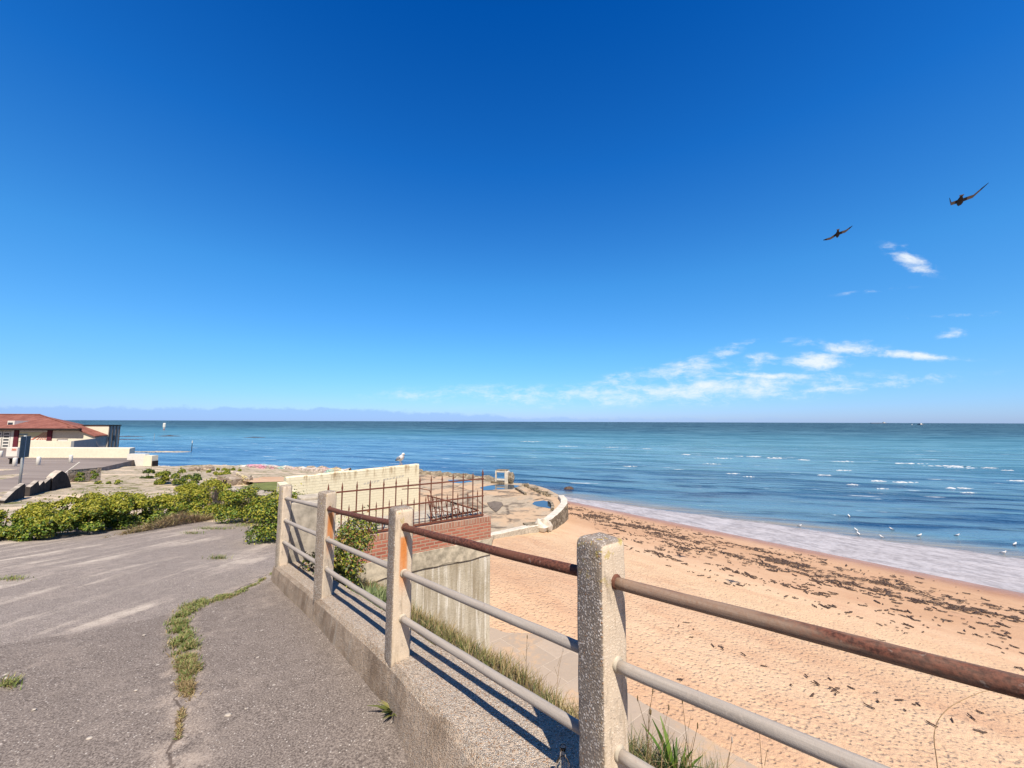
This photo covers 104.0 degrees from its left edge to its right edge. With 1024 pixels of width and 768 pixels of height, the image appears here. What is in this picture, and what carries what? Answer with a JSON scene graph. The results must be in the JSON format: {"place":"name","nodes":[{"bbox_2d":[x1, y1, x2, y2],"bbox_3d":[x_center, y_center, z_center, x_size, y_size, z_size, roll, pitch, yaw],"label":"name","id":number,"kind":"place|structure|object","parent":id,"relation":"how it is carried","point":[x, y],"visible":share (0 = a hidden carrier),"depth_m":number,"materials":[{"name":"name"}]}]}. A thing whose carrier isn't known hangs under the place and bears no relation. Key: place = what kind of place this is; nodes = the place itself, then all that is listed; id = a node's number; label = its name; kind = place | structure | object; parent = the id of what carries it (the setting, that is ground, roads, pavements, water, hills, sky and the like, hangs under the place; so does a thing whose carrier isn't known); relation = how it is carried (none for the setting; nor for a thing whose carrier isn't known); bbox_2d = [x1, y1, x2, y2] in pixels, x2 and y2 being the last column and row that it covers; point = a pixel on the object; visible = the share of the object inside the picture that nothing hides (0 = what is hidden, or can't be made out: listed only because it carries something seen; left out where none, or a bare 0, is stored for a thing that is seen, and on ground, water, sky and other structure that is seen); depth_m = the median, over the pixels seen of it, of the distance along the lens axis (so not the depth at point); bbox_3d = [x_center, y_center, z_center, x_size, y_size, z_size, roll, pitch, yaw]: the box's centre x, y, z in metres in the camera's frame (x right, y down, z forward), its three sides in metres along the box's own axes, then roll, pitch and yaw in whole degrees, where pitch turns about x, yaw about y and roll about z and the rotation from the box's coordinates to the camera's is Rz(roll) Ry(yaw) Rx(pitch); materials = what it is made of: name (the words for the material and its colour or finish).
{"place":"outdoors","nodes":[
{"label":"outdoors","id":0,"kind":"place"},
{"bbox_2d":[0,448,133,495],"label":"car park","id":1,"kind":"structure","parent":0,"point":[32,471],"depth_m":32.28,"materials":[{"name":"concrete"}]},
{"bbox_2d":[6,447,19,456],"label":"utility box","id":2,"kind":"object","parent":1,"relation":"on","point":[12,451],"visible":0.9,"depth_m":40.52,"materials":[{"name":"white paint"}]},
{"bbox_2d":[8,458,20,463],"bbox_3d":[-42.227,6.557,33.968,0.780,0.550,0.350,0,-5,0],"label":"bench","id":3,"kind":"object","parent":1,"relation":"on","point":[11,459],"visible":0.45,"depth_m":33.95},
{"bbox_2d":[12,458,17,466],"bbox_3d":[-39.197,6.247,31.532,0.260,0.890,0.254,0,-5,0],"label":"bollard","id":4,"kind":"object","parent":1,"relation":"on","point":[14,461],"visible":0.88,"depth_m":31.45,"materials":[{"name":"white paint"}]},
{"bbox_2d":[36,457,40,464],"bbox_3d":[-38.784,6.400,32.752,0.260,0.890,0.254,0,-5,0],"label":"bollard","id":5,"kind":"object","parent":1,"relation":"on","point":[38,460],"visible":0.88,"depth_m":32.68,"materials":[{"name":"white paint"}]},
{"bbox_2d":[0,414,107,447],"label":"beach hall","id":6,"kind":"structure","parent":1,"relation":"on","point":[14,428],"depth_m":66.54,"materials":[{"name":"red tile"}]},
{"bbox_2d":[0,432,2,447],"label":"window","id":7,"kind":"structure","parent":6,"relation":"in","point":[1,433],"depth_m":66.35,"materials":[{"name":"white glass"}]},
{"bbox_2d":[1,432,10,447],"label":"window","id":8,"kind":"structure","parent":6,"relation":"in","point":[6,435],"depth_m":66.34,"materials":[{"name":"white glass"}]},
{"bbox_2d":[30,438,95,447],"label":"terrace wall","id":9,"kind":"structure","parent":1,"relation":"on","point":[86,443],"depth_m":56.47,"materials":[{"name":"beige paint"}]},
{"bbox_2d":[68,455,72,462],"bbox_3d":[-39.100,6.733,35.440,0.260,0.890,0.254,0,-5,0],"label":"bollard","id":10,"kind":"object","parent":1,"relation":"on","point":[70,460],"visible":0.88,"depth_m":35.36,"materials":[{"name":"white paint"}]},
{"bbox_2d":[24,447,134,457],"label":"boundary wall","id":11,"kind":"structure","parent":1,"relation":"on","point":[82,452],"depth_m":42.49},
{"bbox_2d":[82,425,121,446],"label":"flat roof annex","id":12,"kind":"object","parent":1,"relation":"on","point":[112,432],"visible":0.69,"depth_m":68.89,"materials":[{"name":"beige glass"}]},
{"bbox_2d":[0,465,354,565],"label":"rough terrace","id":13,"kind":"structure","parent":0,"point":[129,476],"depth_m":23.17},
{"bbox_2d":[0,483,25,503],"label":"broken wall","id":14,"kind":"structure","parent":13,"relation":"on","point":[16,492],"depth_m":15.27,"materials":[{"name":"black concrete"}]},
{"bbox_2d":[18,435,30,483],"bbox_3d":[-25.275,4.173,20.629,0.110,3.012,0.600,2,-6,-19],"label":"sign post","id":15,"kind":"object","parent":13,"relation":"on","point":[25,441],"visible":0.91,"depth_m":20.62,"materials":[{"name":"metal"}]},
{"bbox_2d":[7,529,54,540],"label":"shrub","id":16,"kind":"object","parent":13,"relation":"on","point":[38,537],"visible":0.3,"depth_m":7.74,"materials":[{"name":"green plant"}]},
{"bbox_2d":[24,475,52,496],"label":"broken wall","id":17,"kind":"structure","parent":13,"relation":"on","point":[34,487],"depth_m":17.55,"materials":[{"name":"black concrete"}]},
{"bbox_2d":[0,492,102,541],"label":"shrub","id":18,"kind":"object","parent":13,"relation":"on","point":[38,518],"visible":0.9,"depth_m":7.85,"materials":[{"name":"green plant"}]},
{"bbox_2d":[46,470,70,490],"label":"broken wall","id":19,"kind":"structure","parent":13,"relation":"on","point":[59,479],"depth_m":19.48,"materials":[{"name":"black concrete"}]},
{"bbox_2d":[68,467,101,481],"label":"concrete block","id":20,"kind":"structure","parent":13,"relation":"on","point":[73,473],"depth_m":24.00,"materials":[{"name":"grey concrete"}]},
{"bbox_2d":[74,470,98,481],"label":"shrub","id":21,"kind":"object","parent":13,"relation":"on","point":[79,478],"visible":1,"depth_m":23.48,"materials":[{"name":"green plant"}]},
{"bbox_2d":[94,479,122,483],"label":"shrub","id":22,"kind":"object","parent":13,"relation":"on","point":[117,481],"visible":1,"depth_m":22.25,"materials":[{"name":"green plant"}]},
{"bbox_2d":[127,454,157,465],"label":"stepped block wall","id":23,"kind":"structure","parent":13,"relation":"on","point":[145,460],"depth_m":39.46,"materials":[{"name":"white paint"}]},
{"bbox_2d":[139,468,155,478],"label":"shrub","id":24,"kind":"object","parent":13,"relation":"on","point":[149,471],"visible":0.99,"depth_m":25.65,"materials":[{"name":"green plant"}]},
{"bbox_2d":[119,488,190,525],"bbox_3d":[-9.377,3.248,10.609,1.681,0.795,1.788,0,-5,0],"label":"shrub","id":25,"kind":"object","parent":13,"relation":"on","point":[166,501],"visible":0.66,"depth_m":10.53,"materials":[{"name":"green plant"}]},
{"bbox_2d":[101,510,223,537],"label":"dry litter","id":26,"kind":"object","parent":13,"relation":"on","point":[132,529],"visible":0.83,"depth_m":9.35,"materials":[{"name":"brown plant"}]},
{"bbox_2d":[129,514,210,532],"bbox_3d":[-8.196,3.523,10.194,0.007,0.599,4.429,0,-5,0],"label":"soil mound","id":27,"kind":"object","parent":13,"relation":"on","point":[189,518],"visible":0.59,"depth_m":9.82,"materials":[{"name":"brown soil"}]},
{"bbox_2d":[153,468,191,484],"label":"shrub","id":28,"kind":"object","parent":13,"relation":"on","point":[163,475],"visible":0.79,"depth_m":23.27,"materials":[{"name":"green plant"}]},
{"bbox_2d":[173,471,202,484],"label":"shrub","id":29,"kind":"object","parent":13,"relation":"on","point":[194,478],"visible":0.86,"depth_m":22.73,"materials":[{"name":"green plant"}]},
{"bbox_2d":[146,476,232,514],"bbox_3d":[-9.773,3.354,12.046,1.757,1.185,1.940,0,-5,0],"label":"shrub","id":30,"kind":"object","parent":13,"relation":"on","point":[197,492],"visible":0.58,"depth_m":11.82,"materials":[{"name":"green plant"}]},
{"bbox_2d":[187,466,200,470],"bbox_3d":[-29.494,7.919,37.157,1.114,0.589,0.744,0,-5,0],"label":"boulder","id":31,"kind":"object","parent":13,"relation":"on","point":[194,468],"visible":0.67,"depth_m":36.94,"materials":[{"name":"stone"}]},
{"bbox_2d":[200,465,214,470],"bbox_3d":[-29.108,8.136,38.114,1.449,0.865,1.002,0,-5,0],"label":"boulder","id":32,"kind":"object","parent":13,"relation":"on","point":[206,467],"visible":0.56,"depth_m":37.89,"materials":[{"name":"stone"}]},
{"bbox_2d":[186,487,241,517],"bbox_3d":[-8.427,3.460,11.681,1.682,0.881,1.182,0,-5,0],"label":"shrub","id":33,"kind":"object","parent":13,"relation":"on","point":[205,509],"visible":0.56,"depth_m":11.30,"materials":[{"name":"green plant"}]},
{"bbox_2d":[206,466,241,475],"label":"shrub","id":34,"kind":"object","parent":13,"relation":"on","point":[226,471],"visible":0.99,"depth_m":32.86,"materials":[{"name":"green plant"}]},
{"bbox_2d":[217,474,252,485],"bbox_3d":[-16.541,5.928,23.883,1.420,0.990,1.270,-2,-6,20],"label":"ruined bunker","id":35,"kind":"object","parent":13,"relation":"on","point":[233,479],"visible":0.36,"depth_m":23.47,"materials":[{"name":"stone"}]},
{"bbox_2d":[196,483,277,520],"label":"rubble wall","id":36,"kind":"structure","parent":13,"relation":"on","point":[215,495],"depth_m":12.76,"materials":[{"name":"stone"}]},
{"bbox_2d":[233,471,249,484],"bbox_3d":[-16.238,5.758,23.971,1.790,0.981,0.200,-3,-6,32],"label":"leaning slab","id":37,"kind":"object","parent":13,"relation":"on","point":[246,479],"depth_m":23.70,"materials":[{"name":"concrete"}]},
{"bbox_2d":[212,475,278,522],"bbox_3d":[-6.806,3.069,10.569,1.778,1.208,1.364,0,-5,0],"label":"shrub","id":38,"kind":"object","parent":13,"relation":"on","point":[227,510],"visible":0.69,"depth_m":10.23,"materials":[{"name":"green plant"}]},
{"bbox_2d":[244,482,276,489],"bbox_3d":[-12.202,5.070,19.888,2.005,0.472,6.576,3,-6,-29],"label":"turf patch","id":39,"kind":"object","parent":13,"relation":"on","point":[268,486],"visible":0.5,"depth_m":19.38,"materials":[{"name":"green plant"}]},
{"bbox_2d":[248,477,283,481],"bbox_3d":[-15.534,6.024,25.333,2.696,0.552,6.792,3,-6,-30],"label":"sand patch","id":40,"kind":"object","parent":13,"relation":"on","point":[270,479],"visible":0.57,"depth_m":24.91,"materials":[{"name":"beige sand"}]},
{"bbox_2d":[240,483,307,544],"bbox_3d":[-4.665,2.589,8.014,0.994,1.087,1.328,0,-5,0],"label":"shrub","id":41,"kind":"object","parent":13,"relation":"on","point":[265,508],"visible":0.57,"depth_m":7.61,"materials":[{"name":"green plant"}]},
{"bbox_2d":[277,482,298,495],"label":"cream return wall","id":42,"kind":"structure","parent":13,"relation":"on","point":[282,483],"depth_m":11.29,"materials":[{"name":"paint"}]},
{"bbox_2d":[288,500,317,566],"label":"end wall","id":43,"kind":"structure","parent":13,"relation":"on","point":[306,517],"depth_m":5.23,"materials":[{"name":"beige concrete"}]},
{"bbox_2d":[297,493,317,500],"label":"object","id":44,"kind":"structure","parent":43,"relation":"on","point":[306,497],"depth_m":7.94,"materials":[{"name":"concrete"}]},
{"bbox_2d":[284,464,418,521],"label":"cream wall","id":45,"kind":"structure","parent":13,"relation":"on","point":[349,479],"depth_m":13.34,"materials":[{"name":"paint"}]},
{"bbox_2d":[395,453,404,465],"bbox_3d":[-4.045,2.710,14.457,0.555,0.455,0.202,-4,-7,40],"label":"seagull","id":46,"kind":"object","parent":45,"relation":"on","point":[401,457],"visible":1,"depth_m":14.35,"materials":[{"name":"white"}]},
{"bbox_2d":[0,522,410,767],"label":"pavement","id":47,"kind":"structure","parent":0,"point":[81,606],"depth_m":2.91,"materials":[{"name":"grey asphalt"}]},
{"bbox_2d":[6,485,135,534],"bbox_3d":[-9.538,2.796,8.860,2.016,0.981,1.623,0,-5,0],"label":"shrub","id":48,"kind":"object","parent":47,"relation":"on","point":[115,504],"visible":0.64,"depth_m":8.73,"materials":[{"name":"green plant"}]},
{"bbox_2d":[76,488,160,529],"bbox_3d":[-9.404,3.020,9.669,1.596,0.892,1.416,0,-5,0],"label":"shrub","id":49,"kind":"object","parent":47,"relation":"on","point":[140,501],"visible":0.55,"depth_m":9.37,"materials":[{"name":"green plant"}]},
{"bbox_2d":[0,521,271,739],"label":"grass","id":50,"kind":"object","parent":47,"relation":"on","point":[188,665],"visible":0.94,"depth_m":3.20,"materials":[{"name":"green plant"}]},
{"bbox_2d":[2,610,296,764],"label":"loose pebbles","id":51,"kind":"object","parent":47,"relation":"on","point":[226,715],"visible":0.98,"depth_m":2.42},
{"bbox_2d":[367,700,396,718],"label":"grass tuft","id":52,"kind":"object","parent":47,"relation":"on","point":[386,708],"visible":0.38,"depth_m":2.39,"materials":[{"name":"green plant"}]},
{"bbox_2d":[271,560,578,767],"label":"kerb wall","id":53,"kind":"structure","parent":47,"relation":"on","point":[449,710],"depth_m":2.17,"materials":[{"name":"concrete"}]},
{"bbox_2d":[555,743,570,767],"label":"glass bottle","id":54,"kind":"object","parent":53,"relation":"on","point":[562,760],"visible":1,"depth_m":1.51,"materials":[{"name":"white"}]},
{"bbox_2d":[275,484,1023,767],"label":"pipe railing","id":55,"kind":"object","parent":53,"relation":"on","point":[599,727],"visible":0.99,"depth_m":1.41,"materials":[{"name":"rusted metal"},{"name":"grey painted metal"},{"name":"concrete"}]},
{"bbox_2d":[418,474,559,542],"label":"promenade","id":56,"kind":"structure","parent":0,"point":[517,509],"depth_m":35.57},
{"bbox_2d":[419,469,494,480],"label":"promenade edge","id":57,"kind":"object","parent":56,"relation":"on","point":[466,475],"visible":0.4,"depth_m":49.99,"materials":[{"name":"stone"}]},
{"bbox_2d":[448,479,471,482],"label":"rain puddle","id":58,"kind":"object","parent":56,"relation":"on","point":[460,481],"visible":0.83,"depth_m":46.12,"materials":[{"name":"liquid"}]},
{"bbox_2d":[487,501,502,511],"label":"dark paving slab","id":59,"kind":"structure","parent":56,"relation":"on","point":[495,506],"depth_m":32.78,"materials":[{"name":"grey stone"}]},
{"bbox_2d":[480,484,518,489],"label":"rain puddle","id":60,"kind":"object","parent":56,"relation":"on","point":[498,486],"visible":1,"depth_m":42.03,"materials":[{"name":"liquid"}]},
{"bbox_2d":[491,469,514,483],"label":"ruined shelter","id":61,"kind":"object","parent":56,"relation":"on","point":[509,477],"visible":0.91,"depth_m":44.77,"materials":[{"name":"concrete"}]},
{"bbox_2d":[491,495,567,538],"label":"curved sea wall","id":62,"kind":"structure","parent":56,"relation":"on","point":[557,517],"depth_m":27.60,"materials":[{"name":"concrete"}]},
{"bbox_2d":[523,522,536,525],"bbox_3d":[1.348,9.936,26.846,1.100,1.150,0.630,2,-6,-20],"label":"stone","id":63,"kind":"object","parent":62,"relation":"attached to","point":[529,523],"visible":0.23,"depth_m":26.82,"materials":[{"name":"stone"}]},
{"bbox_2d":[522,483,550,496],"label":"wall stumps","id":64,"kind":"object","parent":56,"relation":"on","point":[536,489],"depth_m":39.83,"materials":[{"name":"concrete"}]},
{"bbox_2d":[515,487,566,510],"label":"broken kerb","id":65,"kind":"structure","parent":56,"relation":"on","point":[525,493],"depth_m":33.79,"materials":[{"name":"concrete"}]},
{"bbox_2d":[533,500,550,508],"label":"rain puddle","id":66,"kind":"object","parent":56,"relation":"on","point":[543,503],"visible":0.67,"depth_m":33.46,"materials":[{"name":"liquid"}]},
{"bbox_2d":[535,518,552,532],"bbox_3d":[2.006,9.527,26.978,1.039,1.099,1.084,5,-8,-44],"label":"tumbled block","id":67,"kind":"object","parent":56,"relation":"on","point":[544,526],"depth_m":26.68,"materials":[{"name":"beige stone"}]},
{"bbox_2d":[335,572,688,767],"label":"grass bank","id":68,"kind":"structure","parent":0,"point":[528,686],"depth_m":3.24,"materials":[{"name":"plant"}]},
{"bbox_2d":[298,551,314,570],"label":"shrub","id":69,"kind":"object","parent":68,"relation":"on","point":[308,562],"visible":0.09,"depth_m":4.70,"materials":[{"name":"green plant"}]},
{"bbox_2d":[310,505,385,589],"bbox_3d":[-1.963,2.003,4.802,0.649,0.947,1.066,-1,-6,15],"label":"shrub","id":70,"kind":"object","parent":68,"relation":"on","point":[346,568],"visible":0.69,"depth_m":4.68,"materials":[{"name":"green plant"}]},
{"bbox_2d":[351,581,386,606],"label":"leafy clump","id":71,"kind":"object","parent":68,"relation":"on","point":[371,592],"visible":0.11,"depth_m":4.22,"materials":[{"name":"green plant"}]},
{"bbox_2d":[353,579,386,604],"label":"leafy clump","id":72,"kind":"object","parent":68,"relation":"on","point":[379,589],"visible":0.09,"depth_m":4.41,"materials":[{"name":"green plant"}]},
{"bbox_2d":[360,590,414,610],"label":"leafy clump","id":73,"kind":"object","parent":68,"relation":"on","point":[381,598],"visible":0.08,"depth_m":4.04,"materials":[{"name":"green plant"}]},
{"bbox_2d":[554,648,563,692],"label":"dry stalk","id":74,"kind":"object","parent":68,"relation":"on","point":[558,671],"visible":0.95,"depth_m":2.45,"materials":[{"name":"beige plant"}]},
{"bbox_2d":[637,695,652,765],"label":"dry stalk","id":75,"kind":"object","parent":68,"relation":"on","point":[646,732],"visible":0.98,"depth_m":1.88,"materials":[{"name":"brown plant"}]},
{"bbox_2d":[643,688,652,755],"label":"dry stalk","id":76,"kind":"object","parent":68,"relation":"on","point":[648,725],"visible":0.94,"depth_m":1.92,"materials":[{"name":"brown plant"}]},
{"bbox_2d":[644,709,651,761],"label":"dry stalk","id":77,"kind":"object","parent":68,"relation":"on","point":[650,711],"visible":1,"depth_m":1.84,"materials":[{"name":"brown plant"}]},
{"bbox_2d":[657,704,668,767],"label":"dry stalk","id":78,"kind":"object","parent":68,"relation":"on","point":[663,734],"visible":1,"depth_m":1.88,"materials":[{"name":"brown plant"}]},
{"bbox_2d":[642,716,701,767],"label":"plantain","id":79,"kind":"object","parent":68,"relation":"on","point":[670,759],"visible":0.87,"depth_m":2.21,"materials":[{"name":"green plant"}]},
{"bbox_2d":[682,701,690,767],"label":"dry stalk","id":80,"kind":"object","parent":68,"relation":"on","point":[686,736],"visible":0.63,"depth_m":1.81,"materials":[{"name":"brown plant"}]},
{"bbox_2d":[685,722,697,765],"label":"dry stalk","id":81,"kind":"object","parent":68,"relation":"on","point":[691,746],"visible":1,"depth_m":1.75,"materials":[{"name":"brown plant"}]},
{"bbox_2d":[726,737,732,767],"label":"dry stalk","id":82,"kind":"object","parent":68,"relation":"on","point":[730,750],"visible":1,"depth_m":1.67,"materials":[{"name":"brown plant"}]},
{"bbox_2d":[933,690,987,767],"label":"dry stalk","id":83,"kind":"object","parent":68,"relation":"on","point":[940,717],"visible":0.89,"depth_m":1.49,"materials":[{"name":"brown plant"}]},
{"bbox_2d":[0,0,1023,422],"label":"sky","id":84,"kind":"structure","parent":0,"point":[211,210],"materials":[{"name":"blue"}]},
{"bbox_2d":[65,420,1023,592],"bbox_3d":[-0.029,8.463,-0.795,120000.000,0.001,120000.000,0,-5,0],"label":"sea","id":85,"kind":"structure","parent":0,"point":[777,499],"depth_m":77.94,"materials":[{"name":"liquid"}]},
{"bbox_2d":[135,451,190,451],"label":"reef","id":86,"kind":"object","parent":85,"relation":"in","point":[162,451],"visible":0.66,"depth_m":108.53},
{"bbox_2d":[158,464,351,472],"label":"graffiti sea wall","id":87,"kind":"structure","parent":85,"relation":"in","point":[266,466],"depth_m":49.52,"materials":[{"name":"concrete"}]},
{"bbox_2d":[521,441,1022,492],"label":"foam","id":88,"kind":"object","parent":85,"relation":"on","point":[851,470],"visible":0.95,"depth_m":76.54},
{"bbox_2d":[489,627,757,767],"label":"apron path","id":89,"kind":"structure","parent":0,"point":[543,655],"depth_m":10.54,"materials":[{"name":"beige concrete"}]},
{"bbox_2d":[335,506,491,650],"bbox_3d":[-3.195,5.864,9.076,5.450,5.200,1.615,4,-7,-36],"label":"brick bastion","id":90,"kind":"object","parent":89,"relation":"on","point":[463,570],"visible":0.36,"depth_m":9.54,"materials":[{"name":"concrete"}]},
{"bbox_2d":[327,470,483,538],"bbox_3d":[-2.248,2.687,9.197,3.745,1.205,0.057,4,-7,-36],"label":"iron railing","id":91,"kind":"object","parent":90,"relation":"on","point":[419,503],"visible":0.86,"depth_m":9.32,"materials":[{"name":"brown metal"}]},
{"bbox_2d":[402,488,432,515],"bbox_3d":[-2.349,2.959,9.931,0.785,0.770,0.043,3,-6,-30],"label":"bent iron bar","id":92,"kind":"object","parent":90,"relation":"on","point":[423,489],"visible":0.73,"depth_m":10.05,"materials":[{"name":"brown metal"}]},
{"bbox_2d":[427,495,478,520],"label":"collapsed gate","id":93,"kind":"structure","parent":90,"relation":"on","point":[445,516],"depth_m":10.06,"materials":[{"name":"metal"}]},
{"bbox_2d":[574,713,734,767],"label":"rough grass","id":94,"kind":"structure","parent":0,"point":[640,751],"depth_m":2.23,"materials":[{"name":"green plant"}]},
{"bbox_2d":[490,501,1023,767],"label":"beach","id":95,"kind":"structure","parent":0,"point":[888,731],"depth_m":13.65,"materials":[{"name":"beige sand"}]},
{"bbox_2d":[568,507,1023,732],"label":"seaweed","id":96,"kind":"object","parent":95,"relation":"on","point":[914,600],"visible":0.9,"depth_m":20.25,"materials":[{"name":"brown plant"}]},
{"bbox_2d":[824,225,852,239],"bbox_3d":[12.254,-5.680,15.065,0.765,0.340,0.552,0,-5,-1],"label":"gliding bird","id":97,"kind":"object","parent":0,"point":[838,233],"visible":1,"depth_m":15.06},
{"bbox_2d":[949,183,987,205],"bbox_3d":[13.050,-5.404,11.496,0.710,0.407,0.576,-1,-5,10],"label":"gliding bird","id":98,"kind":"object","parent":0,"point":[959,201],"visible":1,"depth_m":11.46}
]}

